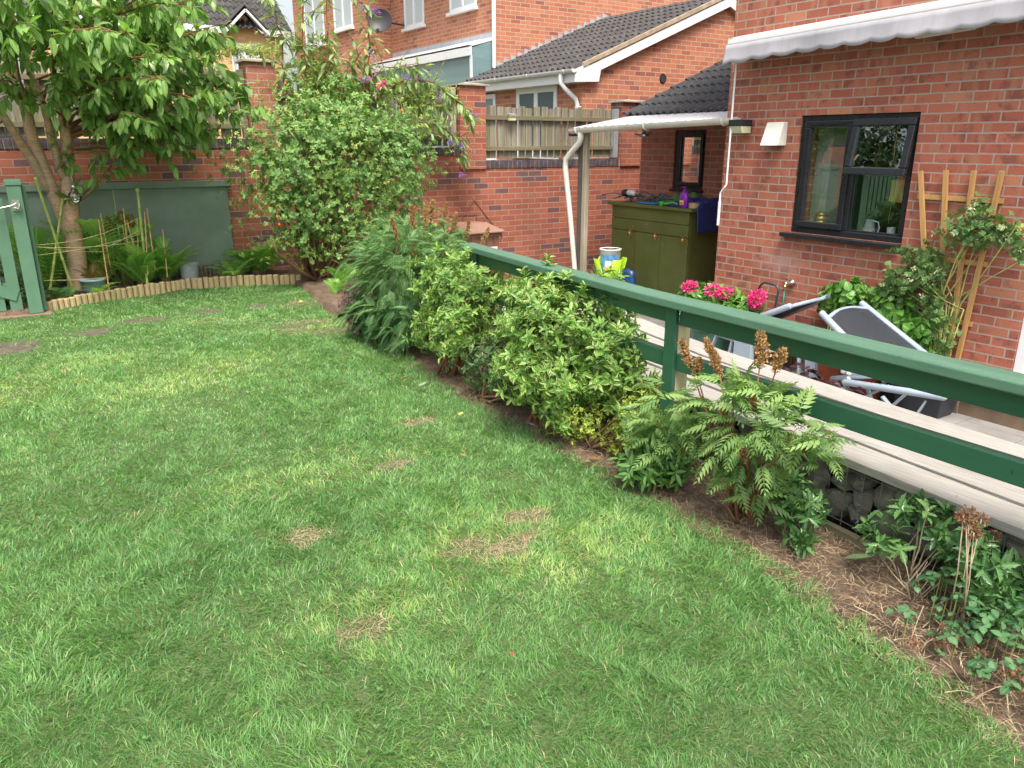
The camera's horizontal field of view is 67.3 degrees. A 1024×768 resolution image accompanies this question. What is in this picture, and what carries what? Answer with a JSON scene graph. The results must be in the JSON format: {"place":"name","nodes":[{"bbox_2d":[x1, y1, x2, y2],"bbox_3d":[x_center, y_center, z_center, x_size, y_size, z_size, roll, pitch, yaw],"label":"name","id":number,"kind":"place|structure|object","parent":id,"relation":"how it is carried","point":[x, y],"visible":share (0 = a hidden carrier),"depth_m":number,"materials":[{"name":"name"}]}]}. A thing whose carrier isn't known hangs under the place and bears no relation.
{"place":"outdoors","nodes":[
{"label":"outdoors","id":0,"kind":"place"},
{"bbox_2d":[0,0,300,142],"label":"sky","id":1,"kind":"structure","parent":0,"point":[287,10],"materials":[{"name":"white"}]},
{"bbox_2d":[22,0,291,147],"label":"yellow house","id":2,"kind":"structure","parent":0,"point":[244,17],"depth_m":22.23,"materials":[{"name":"brick"}]},
{"bbox_2d":[231,43,258,70],"bbox_3d":[-7.742,-9.410,22.420,0.800,0.950,0.032,-11,21,-32],"label":"window","id":3,"kind":"structure","parent":2,"relation":"in","point":[244,55],"depth_m":22.32,"materials":[{"name":"white plastic"}]},
{"bbox_2d":[0,260,396,317],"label":"corner soil","id":4,"kind":"structure","parent":0,"point":[324,296],"depth_m":8.07,"materials":[{"name":"soil"}]},
{"bbox_2d":[0,261,44,305],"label":"young shrub","id":5,"kind":"object","parent":4,"relation":"on","point":[24,299],"visible":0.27,"depth_m":7.20,"materials":[{"name":"green plant"}]},
{"bbox_2d":[7,223,84,288],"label":"fern","id":6,"kind":"object","parent":4,"relation":"on","point":[45,262],"visible":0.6,"depth_m":7.63,"materials":[{"name":"green plant"}]},
{"bbox_2d":[48,198,63,296],"bbox_3d":[-4.445,-1.322,7.497,0.030,0.934,0.295,16,23,41],"label":"garden cane","id":7,"kind":"object","parent":4,"relation":"on","point":[57,236],"visible":0.81,"depth_m":7.49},
{"bbox_2d":[44,286,78,298],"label":"fern","id":8,"kind":"object","parent":4,"relation":"on","point":[54,292],"visible":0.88,"depth_m":7.41,"materials":[{"name":"green plant"}]},
{"bbox_2d":[39,214,124,275],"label":"fern","id":9,"kind":"object","parent":4,"relation":"on","point":[91,241],"visible":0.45,"depth_m":7.79,"materials":[{"name":"green plant"}]},
{"bbox_2d":[34,177,139,291],"bbox_3d":[-4.114,-1.460,7.612,0.914,1.167,0.110,-15,23,-39],"label":"garden cane","id":10,"kind":"object","parent":4,"relation":"on","point":[51,225],"visible":0.92,"depth_m":7.35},
{"bbox_2d":[36,217,144,280],"bbox_3d":[-4.086,-1.293,7.470,0.156,0.565,1.119,9,20,27],"label":"garden string","id":11,"kind":"object","parent":10,"relation":"attached to","point":[85,248],"visible":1,"depth_m":7.36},
{"bbox_2d":[69,261,110,284],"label":"fern","id":12,"kind":"object","parent":4,"relation":"on","point":[92,272],"visible":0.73,"depth_m":7.76,"materials":[{"name":"plant"}]},
{"bbox_2d":[78,277,105,293],"bbox_3d":[-4.219,-0.980,7.760,0.250,0.170,0.250,-11,21,-32],"label":"blue bucket","id":13,"kind":"object","parent":4,"relation":"on","point":[96,283],"visible":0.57,"depth_m":7.67,"materials":[{"name":"plastic"}]},
{"bbox_2d":[86,248,118,285],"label":"fern","id":14,"kind":"object","parent":4,"relation":"on","point":[98,262],"visible":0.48,"depth_m":7.87,"materials":[{"name":"green plant"}]},
{"bbox_2d":[98,219,109,289],"bbox_3d":[-4.048,-1.243,7.644,0.015,0.767,0.076,-8,19,-23],"label":"garden cane","id":15,"kind":"object","parent":4,"relation":"on","point":[103,254],"visible":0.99,"depth_m":7.63,"materials":[{"name":"brown wood"}]},
{"bbox_2d":[103,190,137,283],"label":"seed plant","id":16,"kind":"object","parent":4,"relation":"on","point":[118,215],"visible":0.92,"depth_m":7.87,"materials":[{"name":"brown plant"}]},
{"bbox_2d":[83,213,169,284],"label":"broad leaved plant","id":17,"kind":"object","parent":4,"relation":"on","point":[156,241],"visible":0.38,"depth_m":8.08,"materials":[{"name":"green plant"}]},
{"bbox_2d":[90,239,173,284],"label":"fern","id":18,"kind":"object","parent":4,"relation":"on","point":[134,261],"visible":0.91,"depth_m":7.94,"materials":[{"name":"green plant"}]},
{"bbox_2d":[0,0,264,290],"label":"cherry tree","id":19,"kind":"object","parent":4,"relation":"on","point":[102,61],"visible":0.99,"depth_m":6.96,"materials":[{"name":"green plant"}]},
{"bbox_2d":[68,176,81,202],"bbox_3d":[-4.203,-1.865,7.380,0.124,0.255,0.124,-11,21,-32],"label":"glass bauble","id":20,"kind":"object","parent":19,"relation":"hanging from","point":[74,187],"visible":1,"depth_m":7.40,"materials":[{"name":"white"}]},
{"bbox_2d":[136,192,148,283],"bbox_3d":[-3.791,-1.484,7.896,0.097,0.960,0.032,11,21,32],"label":"garden cane","id":21,"kind":"object","parent":4,"relation":"on","point":[141,224],"visible":0.85,"depth_m":7.85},
{"bbox_2d":[42,274,300,310],"bbox_3d":[-3.531,-0.960,7.985,2.640,0.156,0.592,-15,23,-39],"label":"log edging","id":22,"kind":"object","parent":4,"relation":"on","point":[126,292],"visible":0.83,"depth_m":8.15,"materials":[{"name":"brown wood"}]},
{"bbox_2d":[153,245,200,281],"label":"fern","id":23,"kind":"object","parent":4,"relation":"on","point":[174,263],"visible":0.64,"depth_m":8.23,"materials":[{"name":"green plant"}]},
{"bbox_2d":[180,262,198,280],"bbox_3d":[-3.526,-1.212,8.415,0.207,0.220,0.206,-11,21,-32],"label":"grey pot","id":24,"kind":"object","parent":4,"relation":"on","point":[189,270],"visible":0.62,"depth_m":8.34,"materials":[{"name":"ceramic"}]},
{"bbox_2d":[153,263,251,279],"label":"plants","id":25,"kind":"object","parent":4,"relation":"on","point":[209,271],"visible":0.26,"depth_m":8.77,"materials":[{"name":"plant"}]},
{"bbox_2d":[205,258,254,276],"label":"fern","id":26,"kind":"object","parent":4,"relation":"on","point":[236,271],"visible":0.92,"depth_m":8.68,"materials":[{"name":"green plant"}]},
{"bbox_2d":[211,244,289,273],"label":"fern","id":27,"kind":"object","parent":4,"relation":"on","point":[257,267],"visible":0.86,"depth_m":8.69,"materials":[{"name":"green plant"}]},
{"bbox_2d":[160,57,473,281],"bbox_3d":[-2.009,-2.216,8.195,3.053,2.369,1.986,-11,21,-32],"label":"rose bush","id":28,"kind":"object","parent":4,"relation":"on","point":[308,219],"visible":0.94,"depth_m":8.09,"materials":[{"name":"green plant"}]},
{"bbox_2d":[323,278,346,293],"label":"fern","id":29,"kind":"object","parent":4,"relation":"on","point":[333,283],"visible":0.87,"depth_m":7.73,"materials":[{"name":"green plant"}]},
{"bbox_2d":[325,259,365,287],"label":"fern","id":30,"kind":"object","parent":4,"relation":"on","point":[339,275],"visible":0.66,"depth_m":8.06,"materials":[{"name":"green plant"}]},
{"bbox_2d":[248,0,484,266],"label":"buddleia","id":31,"kind":"object","parent":4,"relation":"on","point":[448,101],"visible":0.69,"depth_m":8.92,"materials":[{"name":"green plant"}]},
{"bbox_2d":[0,285,1023,767],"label":"lawn","id":32,"kind":"structure","parent":0,"point":[652,695],"depth_m":2.55,"materials":[{"name":"plant"}]},
{"bbox_2d":[0,341,40,353],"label":"stepping stone","id":33,"kind":"object","parent":32,"relation":"on","point":[14,348],"visible":0.62,"depth_m":5.83,"materials":[{"name":"stone"}]},
{"bbox_2d":[0,309,52,319],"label":"threshold","id":34,"kind":"object","parent":32,"relation":"on","point":[48,312],"visible":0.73,"depth_m":6.91,"materials":[{"name":"wood"}]},
{"bbox_2d":[0,178,47,313],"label":"gate post","id":35,"kind":"object","parent":34,"relation":"on","point":[18,205],"visible":1,"depth_m":6.79,"materials":[{"name":"green paint"}]},
{"bbox_2d":[0,197,23,311],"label":"garden gate","id":36,"kind":"structure","parent":35,"relation":"attached to","point":[10,289],"depth_m":6.79,"materials":[{"name":"green paint"}]},
{"bbox_2d":[72,329,108,336],"bbox_3d":[-3.477,-0.395,6.298,0.341,0.047,0.239,-11,21,-32],"label":"stepping stone","id":37,"kind":"object","parent":32,"relation":"on","point":[99,332],"visible":0.45,"depth_m":6.31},
{"bbox_2d":[123,317,165,321],"bbox_3d":[-3.255,-0.539,6.781,0.384,0.034,0.242,-11,21,-32],"label":"stepping stone","id":38,"kind":"object","parent":32,"relation":"on","point":[148,319],"visible":0.42,"depth_m":6.83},
{"bbox_2d":[292,0,735,159],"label":"neighbour house","id":39,"kind":"structure","parent":0,"point":[575,54],"depth_m":14.42,"materials":[{"name":"brick"}]},
{"bbox_2d":[304,0,325,50],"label":"window","id":40,"kind":"structure","parent":39,"relation":"in","point":[316,25],"depth_m":19.73,"materials":[{"name":"white plastic"}]},
{"bbox_2d":[331,0,353,34],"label":"window","id":41,"kind":"structure","parent":39,"relation":"in","point":[344,17],"depth_m":18.21,"materials":[{"name":"white plastic"}]},
{"bbox_2d":[368,8,404,32],"bbox_3d":[-2.701,-8.012,17.029,0.871,0.530,0.411,-11,21,-32],"label":"satellite dish","id":42,"kind":"object","parent":39,"relation":"attached to","point":[383,22],"visible":0.89,"depth_m":16.97,"materials":[{"name":"grey metal"}]},
{"bbox_2d":[401,0,425,31],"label":"window","id":43,"kind":"structure","parent":39,"relation":"in","point":[414,18],"depth_m":16.92,"materials":[{"name":"white plastic"}]},
{"bbox_2d":[446,0,477,16],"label":"window","id":44,"kind":"structure","parent":39,"relation":"in","point":[456,7],"depth_m":15.27,"materials":[{"name":"white plastic"}]},
{"bbox_2d":[486,94,496,159],"bbox_3d":[-0.477,-4.805,14.497,0.090,1.220,0.650,-11,21,-32],"label":"window","id":45,"kind":"structure","parent":39,"relation":"in","point":[490,98],"depth_m":14.29,"materials":[{"name":"white plastic"}]},
{"bbox_2d":[516,85,558,158],"bbox_3d":[0.388,-4.478,13.220,0.090,1.160,1.300,-11,21,-32],"label":"window","id":46,"kind":"structure","parent":39,"relation":"in","point":[546,96],"depth_m":13.09,"materials":[{"name":"white plastic"}]},
{"bbox_2d":[593,256,626,280],"bbox_3d":[1.234,-1.448,9.699,0.378,0.282,0.378,8,19,24],"label":"trug","id":47,"kind":"object","parent":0,"point":[620,263],"visible":0.38,"depth_m":9.57,"materials":[{"name":"plastic"}]},
{"bbox_2d":[599,247,621,273],"bbox_3d":[1.234,-1.537,9.671,0.276,0.390,0.274,-11,21,-32],"label":"white tub","id":48,"kind":"object","parent":47,"relation":"in","point":[608,255],"visible":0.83,"depth_m":9.56,"materials":[{"name":"plastic"}]},
{"bbox_2d":[621,268,635,315],"bbox_3d":[1.428,-1.118,9.507,0.163,0.648,0.302,-11,21,-32],"label":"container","id":49,"kind":"object","parent":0,"point":[631,273],"visible":0.29,"depth_m":9.38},
{"bbox_2d":[336,313,1023,750],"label":"bed soil","id":50,"kind":"structure","parent":0,"point":[858,589],"depth_m":2.80,"materials":[{"name":"soil"}]},
{"bbox_2d":[335,281,363,335],"bbox_3d":[-1.219,-0.596,6.176,0.334,0.464,0.485,-11,21,-32],"label":"barberry","id":51,"kind":"object","parent":50,"relation":"on","point":[359,332],"visible":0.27,"depth_m":6.13,"materials":[{"name":"purple plant"}]},
{"bbox_2d":[332,198,489,357],"bbox_3d":[-0.821,-0.857,6.020,1.137,1.156,1.642,5,18,15],"label":"feathery shrub","id":52,"kind":"object","parent":50,"relation":"on","point":[393,296],"visible":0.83,"depth_m":5.75,"materials":[{"name":"plant"}]},
{"bbox_2d":[401,232,523,375],"bbox_3d":[-0.424,-0.547,5.181,0.778,0.961,1.042,-11,21,-32],"label":"variegated shrub","id":53,"kind":"object","parent":50,"relation":"on","point":[449,318],"visible":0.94,"depth_m":4.96,"materials":[{"name":"green plant"}]},
{"bbox_2d":[443,331,541,412],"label":"dark shrub","id":54,"kind":"object","parent":50,"relation":"on","point":[479,362],"visible":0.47,"depth_m":4.65,"materials":[{"name":"green plant"}]},
{"bbox_2d":[483,253,661,439],"bbox_3d":[0.335,-0.204,4.152,0.962,0.925,1.221,0,17,0],"label":"variegated shrub","id":55,"kind":"object","parent":50,"relation":"on","point":[554,366],"visible":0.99,"depth_m":3.92,"materials":[{"name":"green plant"}]},
{"bbox_2d":[534,374,660,456],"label":"shrub","id":56,"kind":"object","parent":50,"relation":"on","point":[584,427],"visible":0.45,"depth_m":3.87,"materials":[{"name":"green plant"}]},
{"bbox_2d":[262,300,1023,764],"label":"straw","id":57,"kind":"object","parent":50,"relation":"on","point":[870,592],"visible":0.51,"depth_m":2.80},
{"bbox_2d":[607,405,699,492],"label":"glossy shrub","id":58,"kind":"object","parent":50,"relation":"on","point":[644,476],"visible":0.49,"depth_m":3.39,"materials":[{"name":"green plant"}]},
{"bbox_2d":[618,328,860,526],"bbox_3d":[0.856,0.168,3.062,0.466,0.856,1.094,-15,23,-40],"label":"feathery shrub","id":59,"kind":"object","parent":50,"relation":"on","point":[732,472],"visible":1,"depth_m":2.97,"materials":[{"name":"green plant"}]},
{"bbox_2d":[459,243,1023,487],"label":"garden rail","id":60,"kind":"object","parent":50,"relation":"on","point":[986,387],"visible":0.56,"depth_m":2.78,"materials":[{"name":"green paint"}]},
{"bbox_2d":[763,462,832,558],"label":"holly plant","id":61,"kind":"object","parent":50,"relation":"on","point":[814,510],"visible":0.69,"depth_m":2.96,"materials":[{"name":"green plant"}]},
{"bbox_2d":[853,488,957,589],"bbox_3d":[1.391,0.547,2.676,0.361,0.359,0.258,-2,18,-7],"label":"holly plant","id":62,"kind":"object","parent":50,"relation":"on","point":[936,536],"visible":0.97,"depth_m":2.66,"materials":[{"name":"green plant"}]},
{"bbox_2d":[880,555,950,603],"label":"bare twigs","id":63,"kind":"object","parent":50,"relation":"on","point":[914,592],"visible":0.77,"depth_m":2.64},
{"bbox_2d":[854,562,1023,715],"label":"ground cover","id":64,"kind":"object","parent":50,"relation":"on","point":[982,626],"visible":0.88,"depth_m":2.33,"materials":[{"name":"green plant"}]},
{"bbox_2d":[947,504,1002,637],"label":"seed head plant","id":65,"kind":"object","parent":50,"relation":"on","point":[967,515],"visible":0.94,"depth_m":2.38,"materials":[{"name":"plant"}]},
{"bbox_2d":[930,514,1023,639],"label":"holly plant","id":66,"kind":"object","parent":50,"relation":"on","point":[1003,572],"visible":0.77,"depth_m":2.45,"materials":[{"name":"green plant"}]},
{"bbox_2d":[343,311,1023,445],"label":"patio","id":67,"kind":"structure","parent":0,"point":[1012,435],"depth_m":5.99,"materials":[{"name":"stone"}]},
{"bbox_2d":[448,221,504,273],"bbox_3d":[-0.497,-1.615,10.336,0.560,1.100,0.631,-11,21,-32],"label":"wooden table","id":68,"kind":"object","parent":67,"relation":"on","point":[479,229],"visible":0.36,"depth_m":10.05,"materials":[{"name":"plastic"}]},
{"bbox_2d":[563,110,740,271],"bbox_3d":[1.875,-1.997,9.263,1.168,2.471,2.796,-11,21,-32],"label":"porch canopy","id":69,"kind":"object","parent":67,"relation":"on","point":[645,122],"visible":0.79,"depth_m":9.66,"materials":[{"name":"white plastic"}]},
{"bbox_2d":[608,199,717,295],"bbox_3d":[1.939,-1.597,9.787,0.700,1.355,1.480,-11,21,-32],"label":"storage cupboard","id":70,"kind":"object","parent":67,"relation":"on","point":[669,249],"visible":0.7,"depth_m":9.36,"materials":[{"name":"green paint"}]},
{"bbox_2d":[621,189,636,201],"bbox_3d":[1.497,-2.415,9.872,0.090,0.156,0.230,-11,21,-32],"label":"spray head","id":71,"kind":"object","parent":70,"relation":"on","point":[625,192],"visible":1,"depth_m":9.84},
{"bbox_2d":[602,190,675,202],"bbox_3d":[1.716,-2.398,9.835,0.390,0.138,1.363,-13,22,-36],"label":"garden net","id":72,"kind":"object","parent":70,"relation":"on","point":[638,195],"visible":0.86,"depth_m":9.82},
{"bbox_2d":[656,190,707,202],"bbox_3d":[2.135,-2.297,9.464,0.400,0.171,0.660,-11,21,-32],"label":"green sheet","id":73,"kind":"object","parent":70,"relation":"on","point":[676,196],"visible":0.45,"depth_m":9.41,"materials":[{"name":"fabric"}]},
{"bbox_2d":[679,187,688,207],"bbox_3d":[2.008,-2.179,8.975,0.083,0.239,0.128,-11,21,-32],"label":"purple bottle","id":74,"kind":"object","parent":70,"relation":"on","point":[684,199],"visible":1,"depth_m":8.95,"materials":[{"name":"plastic"}]},
{"bbox_2d":[664,197,718,232],"bbox_3d":[2.217,-2.046,9.221,0.560,0.389,0.584,-11,21,-32],"label":"blue tarp","id":75,"kind":"object","parent":70,"relation":"on","point":[707,209],"visible":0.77,"depth_m":8.97,"materials":[{"name":"plastic"}]},
{"bbox_2d":[690,328,729,351],"bbox_3d":[2.032,-0.447,7.879,0.450,0.340,0.447,-11,21,-32],"label":"hydrangea pot","id":76,"kind":"object","parent":67,"relation":"on","point":[723,344],"visible":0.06,"depth_m":7.71,"materials":[{"name":"ceramic"}]},
{"bbox_2d":[677,279,768,313],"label":"pink hydrangea","id":77,"kind":"object","parent":76,"relation":"on","point":[711,292],"visible":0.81,"depth_m":7.56,"materials":[{"name":"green plant"}]},
{"bbox_2d":[489,286,1023,633],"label":"gabion wall","id":78,"kind":"structure","parent":67,"relation":"on","point":[853,497],"depth_m":3.05,"materials":[{"name":"stone"}]},
{"bbox_2d":[494,301,1023,539],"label":"timber bench","id":79,"kind":"object","parent":78,"relation":"on","point":[999,503],"visible":0.23,"depth_m":3.05,"materials":[{"name":"wood"}]},
{"bbox_2d":[752,281,785,363],"bbox_3d":[2.481,-0.613,7.484,0.211,0.796,0.361,-11,21,-32],"label":"hose frame","id":80,"kind":"object","parent":67,"relation":"on","point":[777,296],"visible":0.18,"depth_m":7.31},
{"bbox_2d":[709,294,832,378],"bbox_3d":[2.422,-0.473,7.138,0.617,0.814,1.380,-11,21,-32],"label":"reclining chair","id":81,"kind":"object","parent":67,"relation":"on","point":[745,350],"visible":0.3,"depth_m":6.96,"materials":[{"name":"paint"}]},
{"bbox_2d":[764,360,864,395],"bbox_3d":[1.591,0.341,4.364,0.226,0.938,0.881,-9,19,-26],"label":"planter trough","id":82,"kind":"object","parent":67,"relation":"on","point":[859,389],"visible":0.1,"depth_m":4.17,"materials":[{"name":"plastic"}]},
{"bbox_2d":[623,0,1023,430],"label":"brick house","id":83,"kind":"structure","parent":67,"relation":"on","point":[953,103],"depth_m":6.82,"materials":[{"name":"brick"}]},
{"bbox_2d":[669,130,706,192],"bbox_3d":[2.243,-2.810,9.704,0.120,0.750,0.560,-11,21,-32],"label":"window","id":84,"kind":"structure","parent":83,"relation":"in","point":[690,144],"depth_m":9.72,"materials":[{"name":"black glass"}]},
{"bbox_2d":[728,119,751,132],"bbox_3d":[2.232,-2.509,7.495,0.188,0.125,0.160,-11,21,-32],"label":"wall light","id":85,"kind":"object","parent":83,"relation":"attached to","point":[740,126],"visible":1,"depth_m":7.43,"materials":[{"name":"black plastic"}]},
{"bbox_2d":[760,122,787,145],"bbox_3d":[2.461,-2.347,7.231,0.136,0.215,0.195,-11,21,-32],"label":"vent cover","id":86,"kind":"object","parent":83,"relation":"attached to","point":[775,134],"visible":1,"depth_m":7.19,"materials":[{"name":"white plastic"}]},
{"bbox_2d":[814,211,828,222],"bbox_3d":[2.918,-1.538,7.269,0.140,0.187,0.140,-11,21,-32],"label":"brass jar","id":87,"kind":"object","parent":83,"relation":"on","point":[820,216],"visible":0.56,"depth_m":7.21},
{"bbox_2d":[779,112,920,249],"bbox_3d":[2.943,-1.801,6.773,0.192,1.090,1.183,-11,21,-32],"label":"window","id":88,"kind":"structure","parent":83,"relation":"in","point":[855,123],"depth_m":6.72,"materials":[{"name":"black plastic"}]},
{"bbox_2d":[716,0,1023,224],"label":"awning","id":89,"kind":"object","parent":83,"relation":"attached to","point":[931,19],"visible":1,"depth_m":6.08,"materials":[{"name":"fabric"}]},
{"bbox_2d":[862,219,879,231],"bbox_3d":[3.193,-1.390,6.861,0.109,0.150,0.142,-1,17,-2],"label":"glass jug","id":90,"kind":"object","parent":83,"relation":"on","point":[869,224],"visible":0.67,"depth_m":6.83,"materials":[{"name":"clear glass"}]},
{"bbox_2d":[888,125,904,223],"bbox_3d":[3.437,-2.096,6.687,0.176,1.400,0.176,5,18,15],"label":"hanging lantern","id":91,"kind":"object","parent":83,"relation":"hanging from","point":[896,190],"visible":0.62,"depth_m":6.76,"materials":[{"name":"metal"}]},
{"bbox_2d":[917,170,1005,359],"bbox_3d":[3.466,-0.760,6.205,0.043,1.867,0.672,-11,21,-32],"label":"fan trellis","id":92,"kind":"object","parent":83,"relation":"attached to","point":[980,263],"visible":0.55,"depth_m":6.05,"materials":[{"name":"brown wood"}]},
{"bbox_2d":[1013,318,1023,373],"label":"door","id":93,"kind":"structure","parent":83,"relation":"in","point":[1019,359],"depth_m":5.83,"materials":[{"name":"white plastic"}]},
{"bbox_2d":[818,363,844,389],"bbox_3d":[2.846,-0.132,6.908,0.450,0.320,0.447,-11,21,-32],"label":"planter pot","id":94,"kind":"object","parent":67,"relation":"on","point":[826,372],"visible":0.04,"depth_m":6.74,"materials":[{"name":"ceramic"}]},
{"bbox_2d":[816,276,935,352],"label":"leafy hydrangea","id":95,"kind":"object","parent":94,"relation":"on","point":[911,324],"visible":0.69,"depth_m":6.50,"materials":[{"name":"green plant"}]},
{"bbox_2d":[849,379,881,399],"bbox_3d":[3.044,-0.054,6.617,0.370,0.345,0.370,-11,21,-32],"label":"terracotta pot","id":96,"kind":"object","parent":67,"relation":"on","point":[876,395],"visible":0.02,"depth_m":6.52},
{"bbox_2d":[819,301,947,412],"bbox_3d":[3.024,-0.136,6.056,0.711,0.820,1.111,-11,21,-32],"label":"reclining chair","id":97,"kind":"object","parent":67,"relation":"on","point":[863,319],"visible":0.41,"depth_m":6.17,"materials":[{"name":"paint"}]},
{"bbox_2d":[878,382,893,402],"bbox_3d":[3.234,-0.023,6.545,0.169,0.326,0.255,-11,21,-32],"label":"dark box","id":98,"kind":"object","parent":67,"relation":"on","point":[889,396],"visible":0.15,"depth_m":6.51,"materials":[{"name":"black plastic"}]},
{"bbox_2d":[890,383,956,418],"bbox_3d":[3.372,0.120,6.287,0.305,0.208,0.445,-11,21,-32],"label":"black crate","id":99,"kind":"object","parent":67,"relation":"on","point":[934,408],"visible":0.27,"depth_m":6.17,"materials":[{"name":"plastic"}]},
{"bbox_2d":[867,191,1023,357],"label":"climbing rose","id":100,"kind":"object","parent":99,"relation":"in","point":[892,282],"visible":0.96,"depth_m":6.09,"materials":[{"name":"green plant"}]},
{"label":"ground","id":101,"kind":"structure","parent":0,"visible":0},
{"bbox_2d":[0,58,643,290],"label":"garden wall","id":102,"kind":"structure","parent":101,"relation":"on","point":[522,204],"depth_m":10.41,"materials":[{"name":"brick"}]},
{"bbox_2d":[0,180,234,289],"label":"wall board","id":103,"kind":"object","parent":102,"relation":"attached to","point":[192,213],"depth_m":8.46,"materials":[{"name":"green paint"}]},
{"bbox_2d":[0,61,249,137],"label":"picket fence","id":104,"kind":"object","parent":102,"relation":"on","point":[38,117],"visible":0.14,"depth_m":7.73,"materials":[{"name":"wood"}]},
{"bbox_2d":[180,30,298,212],"bbox_3d":[-3.265,-2.848,9.209,1.414,2.534,0.854,-5,18,-15],"label":"wall top creeper","id":105,"kind":"object","parent":102,"relation":"attached to","point":[236,53],"depth_m":8.88,"materials":[{"name":"green plant"}]},
{"bbox_2d":[276,80,455,146],"bbox_3d":[-1.738,-3.330,9.546,2.350,0.746,0.080,-11,21,-32],"label":"picket fence","id":106,"kind":"object","parent":102,"relation":"on","point":[426,140],"visible":0.12,"depth_m":9.83,"materials":[{"name":"brown wood"}]},
{"bbox_2d":[282,22,459,151],"bbox_3d":[-1.628,-3.520,9.272,2.193,1.383,0.922,-5,18,-17],"label":"creeper","id":107,"kind":"object","parent":106,"relation":"attached to","point":[311,60],"visible":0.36,"depth_m":8.84,"materials":[{"name":"green plant"}]},
{"bbox_2d":[486,105,618,157],"bbox_3d":[0.602,-3.613,11.068,2.370,0.705,0.080,-11,21,-32],"label":"picket fence","id":108,"kind":"object","parent":102,"relation":"on","point":[506,147],"visible":0.82,"depth_m":10.98,"materials":[{"name":"wood"}]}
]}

